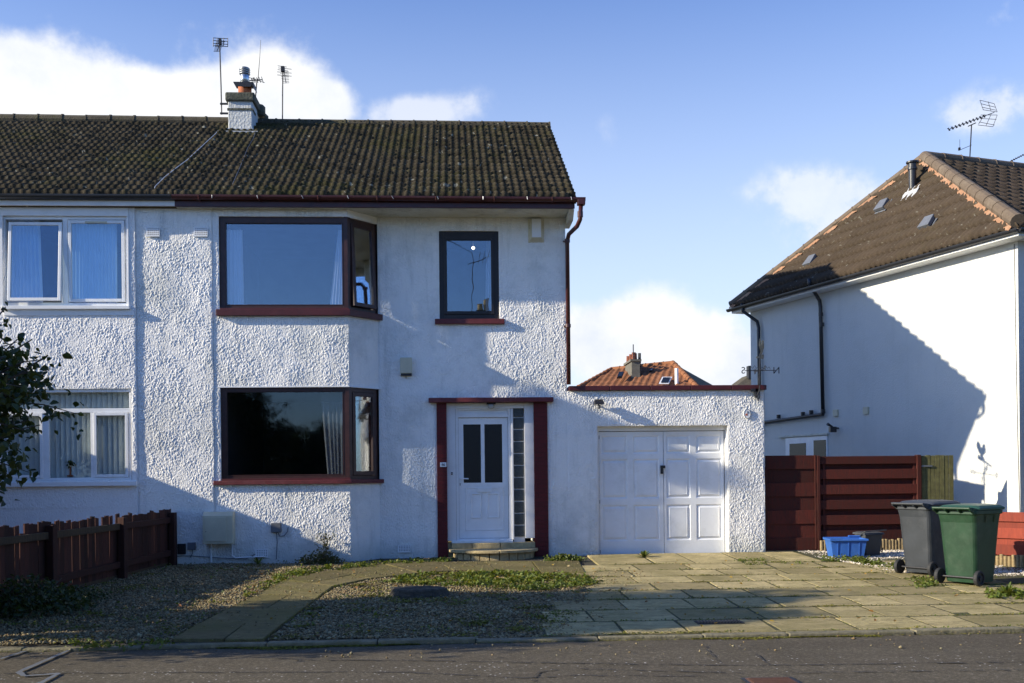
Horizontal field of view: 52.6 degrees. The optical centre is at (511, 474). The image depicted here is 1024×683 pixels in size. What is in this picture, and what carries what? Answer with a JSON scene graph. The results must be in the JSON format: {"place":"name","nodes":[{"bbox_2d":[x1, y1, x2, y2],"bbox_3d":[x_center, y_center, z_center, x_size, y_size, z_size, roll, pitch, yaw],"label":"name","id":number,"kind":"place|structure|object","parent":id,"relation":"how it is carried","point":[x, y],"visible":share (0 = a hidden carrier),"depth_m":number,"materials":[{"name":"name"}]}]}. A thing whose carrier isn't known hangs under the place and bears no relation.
{"place":"outdoors","nodes":[
{"label":"outdoors","id":0,"kind":"place"},
{"bbox_2d":[0,556,597,646],"bbox_3d":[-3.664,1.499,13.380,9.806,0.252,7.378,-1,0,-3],"label":"gravel","id":1,"kind":"structure","parent":0,"point":[190,578],"depth_m":11.65,"materials":[{"name":"grey gravel"}]},
{"bbox_2d":[0,573,96,619],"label":"corner undergrowth","id":2,"kind":"object","parent":1,"relation":"on","point":[20,601],"visible":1,"depth_m":11.50,"materials":[{"name":"green plant"}]},
{"bbox_2d":[10,580,115,605],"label":"fence undergrowth","id":3,"kind":"object","parent":1,"relation":"on","point":[81,589],"visible":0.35,"depth_m":12.50,"materials":[{"name":"green plant"}]},
{"bbox_2d":[250,557,263,563],"bbox_3d":[-4.036,1.331,16.311,0.336,0.161,0.264,-1,0,-36],"label":"tall weed","id":4,"kind":"object","parent":1,"relation":"on","point":[256,560],"visible":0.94,"depth_m":16.29,"materials":[{"name":"green plant"}]},
{"bbox_2d":[295,550,346,564],"bbox_3d":[-3.024,1.312,16.378,0.830,0.251,0.460,-1,0,-3],"label":"heather shrub","id":5,"kind":"object","parent":1,"relation":"on","point":[322,558],"visible":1,"depth_m":16.32,"materials":[{"name":"green plant"}]},
{"bbox_2d":[315,531,334,553],"bbox_3d":[-2.978,1.144,16.528,0.348,0.495,0.155,-1,0,-3],"label":"climbing plant","id":6,"kind":"object","parent":1,"relation":"on","point":[326,547],"visible":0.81,"depth_m":16.54,"materials":[{"name":"green plant"}]},
{"bbox_2d":[389,585,449,598],"bbox_3d":[-1.141,1.455,12.747,0.795,0.146,0.648,-1,0,-3],"label":"tree stump","id":7,"kind":"object","parent":1,"relation":"on","point":[413,592],"visible":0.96,"depth_m":12.58,"materials":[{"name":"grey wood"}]},
{"bbox_2d":[449,542,537,560],"bbox_3d":[-0.300,1.264,17.044,1.489,0.258,0.770,-1,0,-3],"label":"door step","id":8,"kind":"object","parent":1,"relation":"on","point":[505,551],"depth_m":16.93,"materials":[{"name":"concrete"}]},
{"bbox_2d":[57,560,957,636],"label":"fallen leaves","id":9,"kind":"object","parent":1,"relation":"on","point":[527,612],"visible":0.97,"depth_m":11.93,"materials":[{"name":"brown plant"}]},
{"bbox_2d":[8,554,1023,651],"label":"ground weeds","id":10,"kind":"object","parent":1,"relation":"on","point":[528,577],"visible":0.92,"depth_m":13.70,"materials":[{"name":"green plant"}]},
{"bbox_2d":[544,553,580,560],"bbox_3d":[0.806,1.327,16.429,0.585,0.190,0.259,-1,0,-3],"label":"leafy weed","id":11,"kind":"object","parent":1,"relation":"on","point":[562,557],"visible":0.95,"depth_m":16.41,"materials":[{"name":"green plant"}]},
{"bbox_2d":[820,538,903,550],"bbox_3d":[6.084,1.241,17.666,1.683,0.316,0.051,-1,0,-3],"label":"log edging","id":12,"kind":"object","parent":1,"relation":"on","point":[891,544],"visible":0.24,"depth_m":17.66,"materials":[{"name":"beige wood"}]},
{"bbox_2d":[995,554,1023,567],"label":"log edging","id":13,"kind":"object","parent":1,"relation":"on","point":[1011,561],"visible":0.35,"depth_m":15.19,"materials":[{"name":"beige wood"}]},
{"bbox_2d":[996,512,1023,554],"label":"orange fence","id":14,"kind":"object","parent":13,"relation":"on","point":[1010,537],"visible":0.22,"depth_m":15.23,"materials":[{"name":"orange wood"}]},
{"bbox_2d":[173,561,584,641],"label":"garden path","id":15,"kind":"structure","parent":0,"point":[219,630],"depth_m":12.82,"materials":[{"name":"beige concrete"}]},
{"bbox_2d":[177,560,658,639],"bbox_3d":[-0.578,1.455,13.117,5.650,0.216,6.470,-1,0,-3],"label":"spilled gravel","id":16,"kind":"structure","parent":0,"point":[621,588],"depth_m":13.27,"materials":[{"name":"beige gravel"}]},
{"bbox_2d":[0,633,1023,682],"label":"pavement","id":17,"kind":"structure","parent":0,"point":[861,654],"depth_m":8.71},
{"bbox_2d":[0,650,69,682],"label":"seal lines","id":18,"kind":"object","parent":17,"relation":"on","point":[20,672],"visible":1,"depth_m":8.60,"materials":[{"name":"grey asphalt"}]},
{"bbox_2d":[0,631,1021,658],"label":"loose grit","id":19,"kind":"object","parent":17,"relation":"on","point":[853,638],"visible":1,"depth_m":9.26,"materials":[{"name":"grey gravel"}]},
{"bbox_2d":[0,551,1023,651],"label":"moss","id":20,"kind":"object","parent":17,"relation":"on","point":[391,644],"visible":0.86,"depth_m":11.47,"materials":[{"name":"green plant"}]},
{"bbox_2d":[5,646,1022,682],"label":"seam lines","id":21,"kind":"object","parent":17,"relation":"on","point":[536,675],"visible":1,"depth_m":8.39,"materials":[{"name":"grey asphalt"}]},
{"bbox_2d":[740,677,800,682],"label":"access cover","id":22,"kind":"object","parent":17,"relation":"on","point":[771,680],"visible":0.98,"depth_m":7.80,"materials":[{"name":"metal"}]},
{"bbox_2d":[0,0,1023,386],"label":"sky","id":23,"kind":"structure","parent":0,"point":[705,143],"materials":[{"name":"blue"}]},
{"bbox_2d":[448,539,815,642],"bbox_3d":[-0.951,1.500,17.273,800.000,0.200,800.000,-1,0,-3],"label":"ground","id":24,"kind":"structure","parent":0,"point":[765,551],"depth_m":18.30,"materials":[{"name":"grey concrete"}]},
{"bbox_2d":[0,301,83,506],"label":"garden tree","id":25,"kind":"object","parent":24,"relation":"on","point":[14,395],"visible":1,"depth_m":9.76,"materials":[{"name":"green plant"}]},
{"bbox_2d":[0,509,176,598],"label":"picket fence","id":26,"kind":"object","parent":24,"relation":"on","point":[89,551],"visible":0.77,"depth_m":13.96,"materials":[{"name":"brown wood"}]},
{"bbox_2d":[0,113,227,533],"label":"attached house","id":27,"kind":"structure","parent":24,"relation":"on","point":[76,191],"depth_m":16.49,"materials":[{"name":"white paint"}]},
{"bbox_2d":[4,216,127,305],"bbox_3d":[-7.071,-3.373,16.399,1.923,1.449,0.177,-1,0,-3],"label":"window frame","id":28,"kind":"structure","parent":27,"relation":"in","point":[65,228],"depth_m":16.41,"materials":[{"name":"white plastic"}]},
{"bbox_2d":[0,389,131,480],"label":"window frame","id":29,"kind":"structure","parent":27,"relation":"in","point":[45,438],"depth_m":16.43,"materials":[{"name":"white plastic"}]},
{"bbox_2d":[66,460,75,476],"bbox_3d":[-7.049,-0.109,16.532,0.177,0.273,0.144,-1,0,-15],"label":"window ornament","id":30,"kind":"object","parent":27,"relation":"on","point":[70,462],"depth_m":16.50,"materials":[{"name":"ceramic"}]},
{"bbox_2d":[154,132,216,188],"bbox_3d":[-5.616,-5.537,18.012,0.057,2.041,3.377,-1,0,2],"label":"aerial cable","id":31,"kind":"object","parent":27,"relation":"attached to","point":[186,160],"visible":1,"depth_m":17.79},
{"bbox_2d":[135,66,585,564],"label":"semi detached house","id":32,"kind":"structure","parent":24,"relation":"on","point":[303,286],"depth_m":17.23,"materials":[{"name":"white paint"}]},
{"bbox_2d":[187,542,195,557],"bbox_3d":[-5.105,1.200,16.496,0.130,0.244,0.050,-1,0,-3],"label":"junction box","id":33,"kind":"object","parent":32,"relation":"attached to","point":[191,546],"visible":1,"depth_m":16.47,"materials":[{"name":"grey plastic"}]},
{"bbox_2d":[177,544,254,558],"bbox_3d":[-4.723,1.224,16.522,1.244,0.262,0.040,-1,0,-3],"label":"junction box","id":34,"kind":"object","parent":32,"relation":"attached to","point":[181,548],"visible":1,"depth_m":16.48,"materials":[{"name":"black plastic"}]},
{"bbox_2d":[213,38,227,114],"bbox_3d":[-5.625,-7.755,19.852,0.340,1.496,0.618,-1,0,-3],"label":"tv aerial","id":35,"kind":"object","parent":32,"relation":"attached to","point":[219,40],"visible":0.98,"depth_m":20.12,"materials":[{"name":"metal"}]},
{"bbox_2d":[203,511,263,561],"bbox_3d":[-4.429,0.990,16.454,0.921,0.806,0.218,-1,0,-3],"label":"meter box","id":36,"kind":"object","parent":32,"relation":"attached to","point":[218,527],"visible":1,"depth_m":16.34,"materials":[{"name":"beige plastic"}]},
{"bbox_2d":[205,517,225,541],"bbox_3d":[-4.682,0.865,16.339,0.336,0.380,0.017,-1,0,-3],"label":"cabinet door","id":37,"kind":"structure","parent":36,"relation":"in","point":[215,528],"depth_m":16.34,"materials":[{"name":"beige plastic"}]},
{"bbox_2d":[249,40,264,95],"bbox_3d":[-5.100,-8.120,20.600,0.304,1.162,0.255,-1,0,-3],"label":"whip aerial","id":38,"kind":"object","parent":32,"relation":"attached to","point":[257,80],"visible":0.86,"depth_m":20.70,"materials":[{"name":"metal"}]},
{"bbox_2d":[271,523,287,558],"bbox_3d":[-3.719,1.062,16.584,0.272,0.586,0.070,-1,0,-3],"label":"junction box","id":39,"kind":"object","parent":32,"relation":"attached to","point":[276,527],"visible":1,"depth_m":16.55,"materials":[{"name":"grey plastic"}]},
{"bbox_2d":[219,217,348,308],"bbox_3d":[-3.668,-3.398,16.678,2.060,1.505,0.110,-1,0,-3],"label":"bay window frame","id":40,"kind":"structure","parent":32,"relation":"in","point":[223,221],"depth_m":16.65,"materials":[{"name":"brown wood"}]},
{"bbox_2d":[278,66,291,118],"bbox_3d":[-4.450,-7.602,20.468,0.272,1.154,0.589,-1,0,-24],"label":"ridge aerial","id":41,"kind":"object","parent":32,"relation":"attached to","point":[283,68],"visible":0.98,"depth_m":20.67,"materials":[{"name":"metal"}]},
{"bbox_2d":[221,387,350,480],"bbox_3d":[-3.641,-0.658,16.678,2.060,1.497,0.110,-1,0,-3],"label":"bay window frame","id":42,"kind":"structure","parent":32,"relation":"in","point":[224,411],"depth_m":16.64,"materials":[{"name":"brown wood"}]},
{"bbox_2d":[350,218,376,312],"bbox_3d":[-2.458,-3.410,16.957,0.159,1.505,0.660,-1,0,38],"label":"side window frame","id":43,"kind":"structure","parent":32,"relation":"in","point":[362,234],"depth_m":16.95,"materials":[{"name":"brown wood"}]},
{"bbox_2d":[352,388,377,478],"bbox_3d":[-2.454,-0.670,16.975,0.100,1.497,0.660,-1,0,38],"label":"side window frame","id":44,"kind":"structure","parent":32,"relation":"in","point":[356,392],"depth_m":17.09,"materials":[{"name":"brown wood"}]},
{"bbox_2d":[400,357,411,375],"bbox_3d":[-1.757,-1.771,17.185,0.194,0.349,0.090,-1,0,-3],"label":"bell box","id":45,"kind":"object","parent":32,"relation":"attached to","point":[405,366],"visible":1,"depth_m":17.14,"materials":[{"name":"beige plastic"}]},
{"bbox_2d":[440,462,445,466],"bbox_3d":[-1.143,-0.169,17.220,0.105,0.076,0.014,-1,0,-3],"label":"house number plaque","id":46,"kind":"object","parent":32,"relation":"attached to","point":[442,464],"visible":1,"depth_m":17.21,"materials":[{"name":"white"}]},
{"bbox_2d":[439,231,498,318],"bbox_3d":[-0.719,-3.336,17.345,0.996,1.477,0.088,-1,0,-3],"label":"window frame","id":47,"kind":"structure","parent":32,"relation":"in","point":[444,236],"depth_m":17.31,"materials":[{"name":"brown wood"}]},
{"bbox_2d":[458,418,508,537],"bbox_3d":[-0.478,0.052,17.405,0.828,2.023,0.115,-1,0,-3],"label":"front door","id":48,"kind":"structure","parent":32,"relation":"in","point":[483,442],"depth_m":17.42,"materials":[{"name":"white plastic"}]},
{"bbox_2d":[487,402,495,408],"bbox_3d":[-0.350,-1.156,17.318,0.150,0.110,0.116,-1,0,-3],"label":"porch light","id":49,"kind":"object","parent":32,"relation":"attached to","point":[490,405],"visible":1,"depth_m":17.29,"materials":[{"name":"metal"}]},
{"bbox_2d":[528,219,543,242],"bbox_3d":[0.406,-4.083,17.305,0.271,0.390,0.089,-1,0,-3],"label":"alarm box","id":50,"kind":"object","parent":32,"relation":"attached to","point":[535,230],"visible":1,"depth_m":17.27,"materials":[{"name":"beige plastic"}]},
{"bbox_2d":[0,626,1023,652],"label":"edging kerb","id":51,"kind":"structure","parent":24,"relation":"on","point":[916,631],"depth_m":9.78,"materials":[{"name":"concrete"}]},
{"bbox_2d":[577,344,711,385],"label":"orange roofed house","id":52,"kind":"structure","parent":24,"relation":"on","point":[632,370],"depth_m":57.72,"materials":[{"name":"tile"}]},
{"bbox_2d":[567,385,766,555],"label":"garage","id":53,"kind":"structure","parent":24,"relation":"on","point":[667,469],"depth_m":17.56,"materials":[{"name":"white paint"}]},
{"bbox_2d":[594,399,603,408],"bbox_3d":[1.449,-1.180,17.304,0.156,0.155,0.209,-1,0,-3],"label":"floodlight","id":54,"kind":"object","parent":53,"relation":"attached to","point":[598,402],"visible":1,"depth_m":17.24,"materials":[{"name":"metal"}]},
{"bbox_2d":[599,431,664,553],"bbox_3d":[2.044,0.312,17.596,1.132,2.091,0.090,-1,0,-3],"label":"garage door","id":55,"kind":"structure","parent":53,"relation":"in","point":[631,495],"depth_m":17.60,"materials":[{"name":"white plastic"}]},
{"bbox_2d":[663,431,724,552],"bbox_3d":[3.107,0.302,17.680,1.038,2.091,0.041,-1,0,-3],"label":"garage door","id":56,"kind":"structure","parent":53,"relation":"in","point":[693,472],"depth_m":17.66,"materials":[{"name":"white plastic"}]},
{"bbox_2d":[744,409,750,418],"bbox_3d":[3.982,-1.034,17.533,0.119,0.167,0.033,-1,0,-3],"label":"oval plaque","id":57,"kind":"object","parent":53,"relation":"attached to","point":[747,413],"visible":1,"depth_m":17.52,"materials":[{"name":"grey plastic"}]},
{"bbox_2d":[741,339,778,400],"bbox_3d":[4.177,-1.771,17.480,0.488,1.061,0.488,-1,0,43],"label":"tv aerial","id":58,"kind":"object","parent":53,"relation":"on","point":[757,391],"visible":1,"depth_m":17.47,"materials":[{"name":"metal"}]},
{"bbox_2d":[732,366,750,384],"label":"house roof","id":59,"kind":"structure","parent":24,"relation":"on","point":[745,380],"depth_m":40.50,"materials":[{"name":"tile"}]},
{"bbox_2d":[765,455,816,550],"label":"side gate","id":60,"kind":"structure","parent":24,"relation":"on","point":[790,502],"depth_m":17.72,"materials":[{"name":"red wood"}]},
{"bbox_2d":[816,455,921,550],"bbox_3d":[6.141,0.562,17.815,1.824,1.796,0.110,-1,0,-3],"label":"slatted fence panel","id":61,"kind":"object","parent":24,"relation":"on","point":[857,493],"visible":0.63,"depth_m":17.80,"materials":[{"name":"red wood"}]},
{"bbox_2d":[726,151,1023,511],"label":"detached house","id":62,"kind":"structure","parent":24,"relation":"on","point":[886,317],"depth_m":20.65,"materials":[{"name":"white paint"}]},
{"bbox_2d":[785,436,827,455],"bbox_3d":[6.678,-0.430,23.501,0.036,0.856,1.524,-1,0,-20],"label":"window frame","id":63,"kind":"structure","parent":62,"relation":"in","point":[815,445],"depth_m":23.43,"materials":[{"name":"white plastic"}]},
{"bbox_2d":[826,423,838,431],"bbox_3d":[6.944,-1.025,22.390,0.294,0.212,0.123,-1,0,-3],"label":"security light","id":64,"kind":"object","parent":62,"relation":"attached to","point":[832,428],"visible":1,"depth_m":22.33,"materials":[{"name":"black plastic"}]},
{"bbox_2d":[947,100,996,156],"bbox_3d":[10.018,-7.662,22.784,1.698,1.289,0.428,-1,0,-28],"label":"yagi aerial","id":65,"kind":"object","parent":62,"relation":"attached to","point":[963,124],"visible":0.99,"depth_m":22.93,"materials":[{"name":"metal"}]},
{"bbox_2d":[921,455,953,499],"bbox_3d":[7.349,0.463,17.870,0.574,1.607,0.095,-1,0,-3],"label":"olive board fence","id":66,"kind":"object","parent":24,"relation":"on","point":[937,478],"visible":0.48,"depth_m":17.86,"materials":[{"name":"wood"}]},
{"bbox_2d":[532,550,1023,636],"bbox_3d":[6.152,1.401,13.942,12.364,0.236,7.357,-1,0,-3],"label":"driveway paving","id":67,"kind":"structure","parent":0,"point":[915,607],"depth_m":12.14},
{"bbox_2d":[639,550,649,556],"bbox_3d":[2.151,1.284,16.852,0.330,0.121,0.265,-1,0,-3],"label":"dandelion plant","id":68,"kind":"object","parent":67,"relation":"on","point":[644,553],"visible":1,"depth_m":16.83,"materials":[{"name":"green plant"}]},
{"bbox_2d":[694,620,744,623],"bbox_3d":[2.116,1.512,10.586,0.480,0.032,0.200,-1,0,-3],"label":"drain grating","id":69,"kind":"object","parent":67,"relation":"on","point":[719,622],"visible":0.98,"depth_m":10.54,"materials":[{"name":"grey metal"}]},
{"bbox_2d":[823,535,868,557],"bbox_3d":[5.370,1.155,16.661,0.610,0.335,0.450,-1,0,3],"label":"recycling crate","id":70,"kind":"object","parent":67,"relation":"on","point":[851,545],"visible":0.98,"depth_m":16.48,"materials":[{"name":"blue plastic"}]},
{"bbox_2d":[798,549,1023,575],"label":"pale gravel","id":71,"kind":"structure","parent":67,"relation":"on","point":[893,553],"depth_m":16.44,"materials":[{"name":"white gravel"}]},
{"bbox_2d":[852,530,885,555],"bbox_3d":[5.855,1.105,16.924,0.457,0.418,0.354,-1,0,-15],"label":"food caddy","id":72,"kind":"object","parent":71,"relation":"on","point":[873,544],"visible":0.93,"depth_m":16.79,"materials":[{"name":"grey plastic"}]},
{"bbox_2d":[891,499,960,575],"bbox_3d":[5.769,0.863,14.395,0.838,1.030,0.604,-1,0,-31],"label":"wheelie bin","id":73,"kind":"object","parent":67,"relation":"on","point":[921,536],"visible":0.93,"depth_m":14.20,"materials":[{"name":"grey plastic"}]},
{"bbox_2d":[932,503,1004,586],"bbox_3d":[5.904,0.890,13.367,0.838,1.030,0.604,-1,0,-35],"label":"wheelie bin","id":74,"kind":"object","parent":67,"relation":"on","point":[969,531],"visible":0.98,"depth_m":13.19,"materials":[{"name":"green plastic"}]},
{"bbox_2d":[993,582,1013,593],"bbox_3d":[5.879,1.354,12.360,0.316,0.161,0.309,-1,0,10],"label":"dandelion plant","id":75,"kind":"object","parent":67,"relation":"on","point":[1006,589],"visible":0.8,"depth_m":12.31,"materials":[{"name":"green plant"}]}
]}

